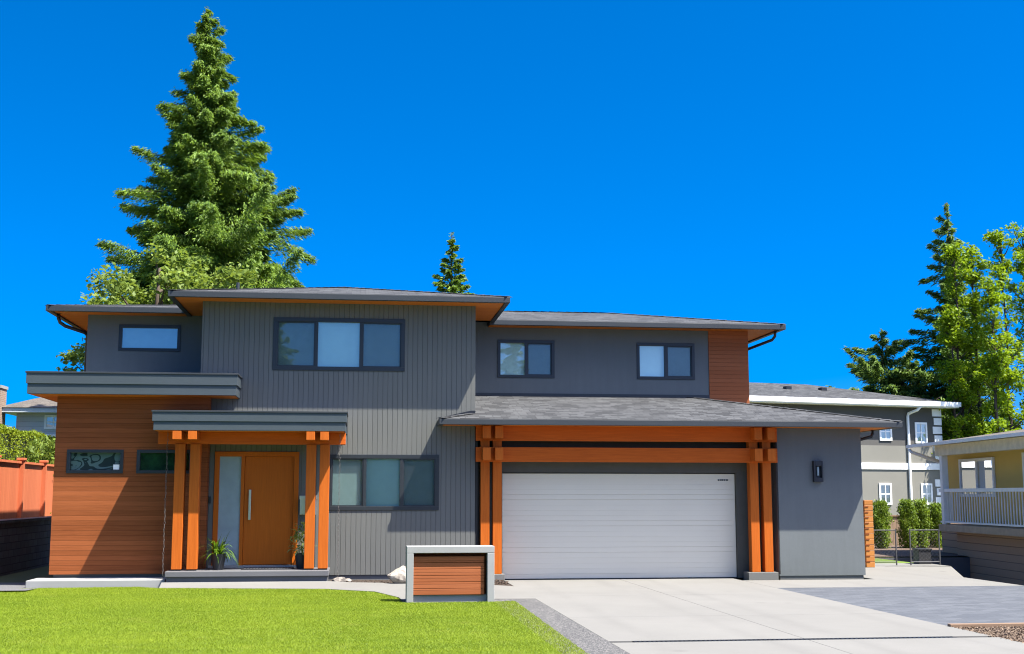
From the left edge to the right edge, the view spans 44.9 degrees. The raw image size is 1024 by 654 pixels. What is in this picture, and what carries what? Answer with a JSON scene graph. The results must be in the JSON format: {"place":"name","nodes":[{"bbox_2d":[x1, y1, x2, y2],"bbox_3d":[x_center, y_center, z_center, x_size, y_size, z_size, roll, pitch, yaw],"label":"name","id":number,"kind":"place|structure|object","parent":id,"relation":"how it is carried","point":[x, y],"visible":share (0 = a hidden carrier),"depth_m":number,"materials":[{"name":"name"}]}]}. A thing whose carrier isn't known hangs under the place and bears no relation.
{"place":"outdoors","nodes":[
{"label":"outdoors","id":0,"kind":"place"},
{"bbox_2d":[0,582,32,590],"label":"side path","id":1,"kind":"structure","parent":0,"point":[12,586],"depth_m":24.45,"materials":[{"name":"concrete"}]},
{"bbox_2d":[0,586,587,653],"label":"grass","id":2,"kind":"structure","parent":0,"point":[301,601],"depth_m":17.28,"materials":[{"name":"green plant"}]},
{"bbox_2d":[0,556,962,582],"bbox_3d":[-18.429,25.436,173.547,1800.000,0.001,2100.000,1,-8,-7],"label":"ground","id":3,"kind":"structure","parent":0,"point":[26,575],"depth_m":29.11,"materials":[{"name":"grey concrete"}]},
{"bbox_2d":[0,516,51,575],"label":"retaining wall","id":4,"kind":"structure","parent":3,"relation":"on","point":[24,544],"depth_m":30.43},
{"bbox_2d":[25,577,165,587],"bbox_3d":[-8.122,5.116,24.434,2.620,0.300,0.850,1,-8,-7],"label":"concrete apron","id":5,"kind":"object","parent":3,"relation":"on","point":[149,582],"visible":0.37,"depth_m":24.07,"materials":[{"name":"grey concrete"}]},
{"bbox_2d":[56,243,259,371],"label":"maple tree","id":6,"kind":"object","parent":3,"relation":"on","point":[172,280],"visible":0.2,"depth_m":40.26,"materials":[{"name":"green plant"}]},
{"bbox_2d":[64,6,316,367],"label":"spruce tree","id":7,"kind":"object","parent":3,"relation":"on","point":[222,201],"visible":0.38,"depth_m":46.85,"materials":[{"name":"green plant"}]},
{"bbox_2d":[159,581,534,602],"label":"walkway","id":8,"kind":"structure","parent":3,"relation":"on","point":[500,591],"depth_m":23.88,"materials":[{"name":"concrete"}]},
{"bbox_2d":[331,579,511,585],"bbox_3d":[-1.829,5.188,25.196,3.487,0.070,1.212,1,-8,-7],"label":"dark mulch","id":9,"kind":"object","parent":3,"relation":"on","point":[496,582],"visible":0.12,"depth_m":25.19,"materials":[{"name":"brown soil"}]},
{"bbox_2d":[332,577,346,581],"bbox_3d":[-3.461,5.037,24.670,0.271,0.128,0.215,6,-10,-38],"label":"river stone","id":10,"kind":"object","parent":9,"relation":"on","point":[340,579],"visible":0.8,"depth_m":24.60,"materials":[{"name":"beige stone"}]},
{"bbox_2d":[387,566,405,583],"bbox_3d":[-2.261,4.944,24.570,0.472,0.418,0.382,4,-9,-27],"label":"boulder","id":11,"kind":"object","parent":9,"relation":"on","point":[397,576],"visible":0.71,"depth_m":24.42,"materials":[{"name":"white stone"}]},
{"bbox_2d":[405,545,493,602],"bbox_3d":[-1.054,4.210,21.036,1.480,0.980,0.380,1,-8,-7],"label":"slatted monument","id":12,"kind":"object","parent":3,"relation":"on","point":[447,573],"visible":0.91,"depth_m":20.93,"materials":[{"name":"brown wood"}]},
{"bbox_2d":[432,232,474,293],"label":"spruce tree","id":13,"kind":"object","parent":3,"relation":"on","point":[454,285],"visible":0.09,"depth_m":53.13,"materials":[{"name":"green plant"}]},
{"bbox_2d":[25,282,902,581],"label":"modern house","id":14,"kind":"structure","parent":3,"relation":"on","point":[575,446],"depth_m":26.39,"materials":[{"name":"grey"}]},
{"bbox_2d":[66,449,123,472],"bbox_3d":[-8.431,2.724,25.100,1.110,0.480,0.135,1,-8,-7],"label":"window","id":15,"kind":"structure","parent":14,"relation":"in","point":[78,460],"depth_m":25.11,"materials":[{"name":"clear glass"}]},
{"bbox_2d":[118,324,180,351],"bbox_3d":[-8.207,0.256,28.107,1.360,0.600,0.135,1,-8,-7],"label":"window","id":16,"kind":"structure","parent":14,"relation":"in","point":[131,337],"depth_m":28.12,"materials":[{"name":"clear glass"}]},
{"bbox_2d":[136,450,189,473],"bbox_3d":[-7.071,2.746,25.265,1.110,0.480,0.135,1,-8,-7],"label":"window","id":17,"kind":"structure","parent":14,"relation":"in","point":[148,461],"depth_m":25.29,"materials":[{"name":"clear glass"}]},
{"bbox_2d":[162,433,168,578],"bbox_3d":[-6.836,3.482,24.434,0.032,2.906,0.032,-6,-10,38],"label":"rain chain","id":18,"kind":"object","parent":14,"relation":"hanging from","point":[165,497],"visible":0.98,"depth_m":24.46,"materials":[{"name":"metal"}]},
{"bbox_2d":[199,533,240,569],"bbox_3d":[-5.893,4.458,24.799,0.923,0.779,0.935,4,-9,-30],"label":"potted plant","id":19,"kind":"object","parent":14,"relation":"on","point":[218,557],"visible":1,"depth_m":24.69,"materials":[{"name":"green plant"}]},
{"bbox_2d":[241,567,293,569],"bbox_3d":[-4.927,4.874,25.036,1.020,0.020,0.590,1,-8,-7],"label":"doormat","id":20,"kind":"object","parent":14,"relation":"on","point":[268,568],"visible":1,"depth_m":24.81,"materials":[{"name":"grey rubber"}]},
{"bbox_2d":[242,457,293,564],"bbox_3d":[-5.038,3.794,25.642,1.000,2.205,0.140,1,-8,-7],"label":"front door","id":21,"kind":"structure","parent":14,"relation":"in","point":[269,481],"depth_m":25.66,"materials":[{"name":"brown wood"}]},
{"bbox_2d":[287,521,304,568],"bbox_3d":[-4.272,4.423,25.151,0.624,0.945,0.548,-7,-10,41],"label":"potted plant","id":22,"kind":"object","parent":14,"relation":"on","point":[299,558],"visible":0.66,"depth_m":25.05,"materials":[{"name":"green plant"}]},
{"bbox_2d":[299,496,316,514],"bbox_3d":[-4.225,3.693,25.676,0.350,0.395,0.131,1,-8,-7],"label":"wall mailbox","id":23,"kind":"object","parent":14,"relation":"attached to","point":[302,505],"depth_m":25.61,"materials":[{"name":"metal"}]},
{"bbox_2d":[272,317,404,371],"bbox_3d":[-3.663,0.376,26.315,2.770,1.120,0.135,1,-8,-7],"label":"window","id":24,"kind":"structure","parent":14,"relation":"in","point":[319,344],"depth_m":26.32,"materials":[{"name":"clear glass"}]},
{"bbox_2d":[337,435,340,570],"bbox_3d":[-3.477,3.545,24.893,0.032,2.906,0.032,-6,-10,38],"label":"rain chain","id":25,"kind":"object","parent":14,"relation":"hanging from","point":[338,503],"visible":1,"depth_m":24.89,"materials":[{"name":"metal"}]},
{"bbox_2d":[329,454,438,509],"bbox_3d":[-2.700,3.266,26.041,2.330,1.160,0.135,1,-8,-7],"label":"window","id":26,"kind":"structure","parent":14,"relation":"in","point":[367,482],"depth_m":26.06,"materials":[{"name":"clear glass"}]},
{"bbox_2d":[498,340,554,377],"bbox_3d":[0.333,0.775,29.806,1.380,0.910,0.135,1,-8,-7],"label":"window","id":27,"kind":"structure","parent":14,"relation":"in","point":[516,358],"depth_m":29.82,"materials":[{"name":"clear glass"}]},
{"bbox_2d":[502,473,736,579],"bbox_3d":[2.347,4.324,26.889,5.150,2.270,0.045,1,-8,-7],"label":"garage door","id":28,"kind":"structure","parent":14,"relation":"in","point":[612,526],"depth_m":26.88,"materials":[{"name":"white metal"}]},
{"bbox_2d":[637,343,694,379],"bbox_3d":[3.738,0.841,30.219,1.440,0.890,0.135,1,-8,-7],"label":"window","id":29,"kind":"structure","parent":14,"relation":"in","point":[667,361],"depth_m":30.23,"materials":[{"name":"clear glass"}]},
{"bbox_2d":[812,461,823,481],"bbox_3d":[6.691,3.160,27.119,0.210,0.460,0.097,1,-8,-7],"label":"wall lamp","id":30,"kind":"object","parent":14,"relation":"attached to","point":[817,468],"visible":1,"depth_m":27.09,"materials":[{"name":"black metal"}]},
{"bbox_2d":[494,599,628,653],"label":"aggregate strip","id":31,"kind":"object","parent":3,"relation":"on","point":[585,639],"visible":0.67,"depth_m":16.46,"materials":[{"name":"grey gravel"}]},
{"bbox_2d":[749,382,960,514],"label":"taupe house","id":32,"kind":"structure","parent":3,"relation":"on","point":[894,470],"depth_m":58.74,"materials":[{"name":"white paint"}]},
{"bbox_2d":[879,483,891,504],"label":"window","id":33,"kind":"structure","parent":32,"relation":"in","point":[885,489],"depth_m":58.29,"materials":[{"name":"white paint"}]},
{"bbox_2d":[879,429,891,440],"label":"window","id":34,"kind":"structure","parent":32,"relation":"in","point":[884,435],"depth_m":58.67,"materials":[{"name":"white paint"}]},
{"bbox_2d":[914,422,927,442],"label":"window","id":35,"kind":"structure","parent":32,"relation":"in","point":[921,436],"depth_m":59.42,"materials":[{"name":"white paint"}]},
{"bbox_2d":[920,483,932,504],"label":"window","id":36,"kind":"structure","parent":32,"relation":"in","point":[926,488],"depth_m":59.10,"materials":[{"name":"white paint"}]},
{"bbox_2d":[825,328,951,435],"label":"fir tree","id":37,"kind":"object","parent":3,"relation":"on","point":[872,372],"visible":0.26,"depth_m":67.13,"materials":[{"name":"green plant"}]},
{"bbox_2d":[779,586,1023,625],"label":"paver area","id":38,"kind":"object","parent":3,"relation":"on","point":[943,605],"visible":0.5,"depth_m":21.21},
{"bbox_2d":[880,358,927,395],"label":"fir tree","id":39,"kind":"object","parent":3,"relation":"on","point":[916,364],"visible":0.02,"depth_m":68.39,"materials":[{"name":"green plant"}]},
{"bbox_2d":[874,545,963,556],"bbox_3d":[14.607,7.408,41.098,19.000,0.001,9.400,1,-8,-7],"label":"shrub bed","id":40,"kind":"object","parent":3,"relation":"on","point":[901,551],"visible":0.2,"depth_m":39.62,"materials":[{"name":"green soil"}]},
{"bbox_2d":[872,499,894,548],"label":"cedar shrub","id":41,"kind":"object","parent":40,"relation":"on","point":[883,513],"visible":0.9,"depth_m":42.66,"materials":[{"name":"green plant"}]},
{"bbox_2d":[896,498,920,547],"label":"cedar shrub","id":42,"kind":"object","parent":40,"relation":"on","point":[907,519],"visible":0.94,"depth_m":43.01,"materials":[{"name":"green plant"}]},
{"bbox_2d":[873,515,958,545],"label":"garden fence","id":43,"kind":"object","parent":40,"relation":"on","point":[894,525],"depth_m":45.30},
{"bbox_2d":[913,497,932,547],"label":"cedar shrub","id":44,"kind":"object","parent":40,"relation":"on","point":[923,511],"visible":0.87,"depth_m":43.16,"materials":[{"name":"green plant"}]},
{"bbox_2d":[927,500,941,547],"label":"cedar shrub","id":45,"kind":"object","parent":40,"relation":"on","point":[935,511],"visible":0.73,"depth_m":43.35,"materials":[{"name":"green plant"}]},
{"bbox_2d":[891,567,962,576],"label":"driveway ramp","id":46,"kind":"structure","parent":3,"relation":"on","point":[950,571],"depth_m":30.97,"materials":[{"name":"concrete"}]},
{"bbox_2d":[891,203,1010,435],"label":"fir tree","id":47,"kind":"object","parent":3,"relation":"on","point":[931,376],"visible":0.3,"depth_m":66.17,"materials":[{"name":"green plant"}]},
{"bbox_2d":[929,302,978,453],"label":"lime tree","id":48,"kind":"object","parent":3,"relation":"on","point":[950,319],"visible":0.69,"depth_m":60.47,"materials":[{"name":"green plant"}]},
{"bbox_2d":[936,242,987,440],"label":"lime tree","id":49,"kind":"object","parent":3,"relation":"on","point":[952,254],"visible":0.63,"depth_m":61.63,"materials":[{"name":"green plant"}]},
{"bbox_2d":[906,429,1023,584],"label":"ochre house","id":50,"kind":"structure","parent":3,"relation":"on","point":[981,490],"depth_m":36.12,"materials":[{"name":"yellow paint"}]},
{"bbox_2d":[958,457,996,496],"bbox_3d":[14.021,4.540,37.401,0.058,1.152,2.560,0,-8,-2],"label":"window","id":51,"kind":"structure","parent":50,"relation":"in","point":[974,472],"depth_m":37.35,"materials":[{"name":"beige glass"}]},
{"bbox_2d":[1022,452,1023,487],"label":"window","id":52,"kind":"structure","parent":50,"relation":"in","point":[1022,452],"depth_m":34.19,"materials":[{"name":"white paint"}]},
{"bbox_2d":[949,242,1000,435],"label":"lime tree","id":53,"kind":"object","parent":3,"relation":"on","point":[972,309],"visible":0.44,"depth_m":62.06,"materials":[{"name":"green plant"}]},
{"bbox_2d":[945,384,1023,428],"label":"broadleaf tree","id":54,"kind":"object","parent":3,"relation":"on","point":[971,411],"visible":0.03,"depth_m":65.84,"materials":[{"name":"green plant"}]},
{"bbox_2d":[947,623,1023,627],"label":"edging board","id":55,"kind":"object","parent":3,"relation":"on","point":[987,625],"visible":0.45,"depth_m":17.02,"materials":[{"name":"brown wood"}]},
{"bbox_2d":[952,625,1023,642],"bbox_3d":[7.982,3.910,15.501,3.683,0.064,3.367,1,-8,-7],"label":"bark mulch","id":56,"kind":"object","parent":3,"relation":"on","point":[1016,630],"visible":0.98,"depth_m":16.37,"materials":[{"name":"wood"}]},
{"bbox_2d":[973,275,1023,434],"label":"lime tree","id":57,"kind":"object","parent":3,"relation":"on","point":[991,300],"visible":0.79,"depth_m":58.91,"materials":[{"name":"green plant"}]},
{"bbox_2d":[974,229,1023,433],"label":"lime tree","id":58,"kind":"object","parent":3,"relation":"on","point":[998,239],"visible":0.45,"depth_m":60.26,"materials":[{"name":"green plant"}]},
{"bbox_2d":[1000,221,1023,427],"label":"lime tree","id":59,"kind":"object","parent":3,"relation":"on","point":[1019,256],"visible":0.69,"depth_m":61.12,"materials":[{"name":"green plant"}]},
{"bbox_2d":[0,0,1023,428],"label":"sky","id":60,"kind":"structure","parent":0,"point":[792,163],"materials":[{"name":"blue"}]},
{"bbox_2d":[505,563,1023,653],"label":"driveway","id":61,"kind":"structure","parent":0,"point":[622,614],"depth_m":18.39,"materials":[{"name":"concrete"}]},
{"bbox_2d":[632,636,956,641],"bbox_3d":[3.552,3.917,15.470,4.150,0.042,0.140,1,-8,-7],"label":"trench drain","id":62,"kind":"object","parent":61,"relation":"in","point":[795,639],"visible":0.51,"depth_m":15.46,"materials":[{"name":"grey metal"}]},
{"bbox_2d":[863,500,874,566],"bbox_3d":[8.148,5.198,31.014,1.810,1.710,0.212,1,-8,-7],"label":"cedar fence","id":63,"kind":"object","parent":61,"relation":"on","point":[868,533],"visible":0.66,"depth_m":31.02,"materials":[{"name":"orange wood"}]},
{"bbox_2d":[874,529,896,564],"bbox_3d":[9.421,5.608,31.549,0.778,0.900,0.038,1,-8,-7],"label":"chain link fence","id":64,"kind":"object","parent":61,"relation":"on","point":[889,547],"visible":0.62,"depth_m":31.57,"materials":[{"name":"metal"}]},
{"bbox_2d":[912,548,931,563],"bbox_3d":[10.781,6.021,32.577,0.380,0.400,0.380,1,-8,-7],"label":"planter box","id":65,"kind":"object","parent":61,"relation":"on","point":[924,554],"visible":0.98,"depth_m":32.42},
{"bbox_2d":[909,529,940,564],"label":"chain link gate","id":66,"kind":"structure","parent":61,"relation":"on","point":[939,559],"depth_m":31.68,"materials":[{"name":"metal"}]},
{"bbox_2d":[875,558,909,562],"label":"back lawn","id":67,"kind":"structure","parent":0,"point":[883,560],"depth_m":34.26,"materials":[{"name":"green plant"}]},
{"label":"neighbour yard","id":68,"kind":"structure","parent":0,"visible":0},
{"bbox_2d":[0,455,53,518],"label":"red fence","id":69,"kind":"object","parent":68,"relation":"on","point":[26,489],"visible":0.5,"depth_m":33.57,"materials":[{"name":"wood"}]},
{"bbox_2d":[0,424,55,463],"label":"clipped hedge","id":70,"kind":"object","parent":68,"relation":"on","point":[13,442],"visible":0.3,"depth_m":35.82,"materials":[{"name":"green plant"}]},
{"bbox_2d":[0,385,56,436],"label":"pale blue house","id":71,"kind":"structure","parent":68,"relation":"on","point":[39,414],"depth_m":51.21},
{"bbox_2d":[44,415,56,428],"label":"window","id":72,"kind":"structure","parent":71,"relation":"in","point":[49,420],"depth_m":51.29,"materials":[{"name":"blue glass"}]},
{"bbox_2d":[24,435,54,513],"bbox_3d":[-13.998,4.499,36.990,1.641,2.565,1.516,1,-8,-7],"label":"young shrub","id":73,"kind":"object","parent":68,"relation":"on","point":[48,449],"visible":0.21,"depth_m":36.83,"materials":[{"name":"green plant"}]},
{"label":"sunken drive","id":74,"kind":"structure","parent":0,"visible":0},
{"bbox_2d":[879,557,970,577],"bbox_3d":[19.311,6.520,31.786,19.940,0.678,12.220,1,-8,-7],"label":"retaining edge","id":75,"kind":"object","parent":74,"relation":"on","point":[961,565],"visible":0.11,"depth_m":37.11,"materials":[{"name":"concrete"}]}
]}

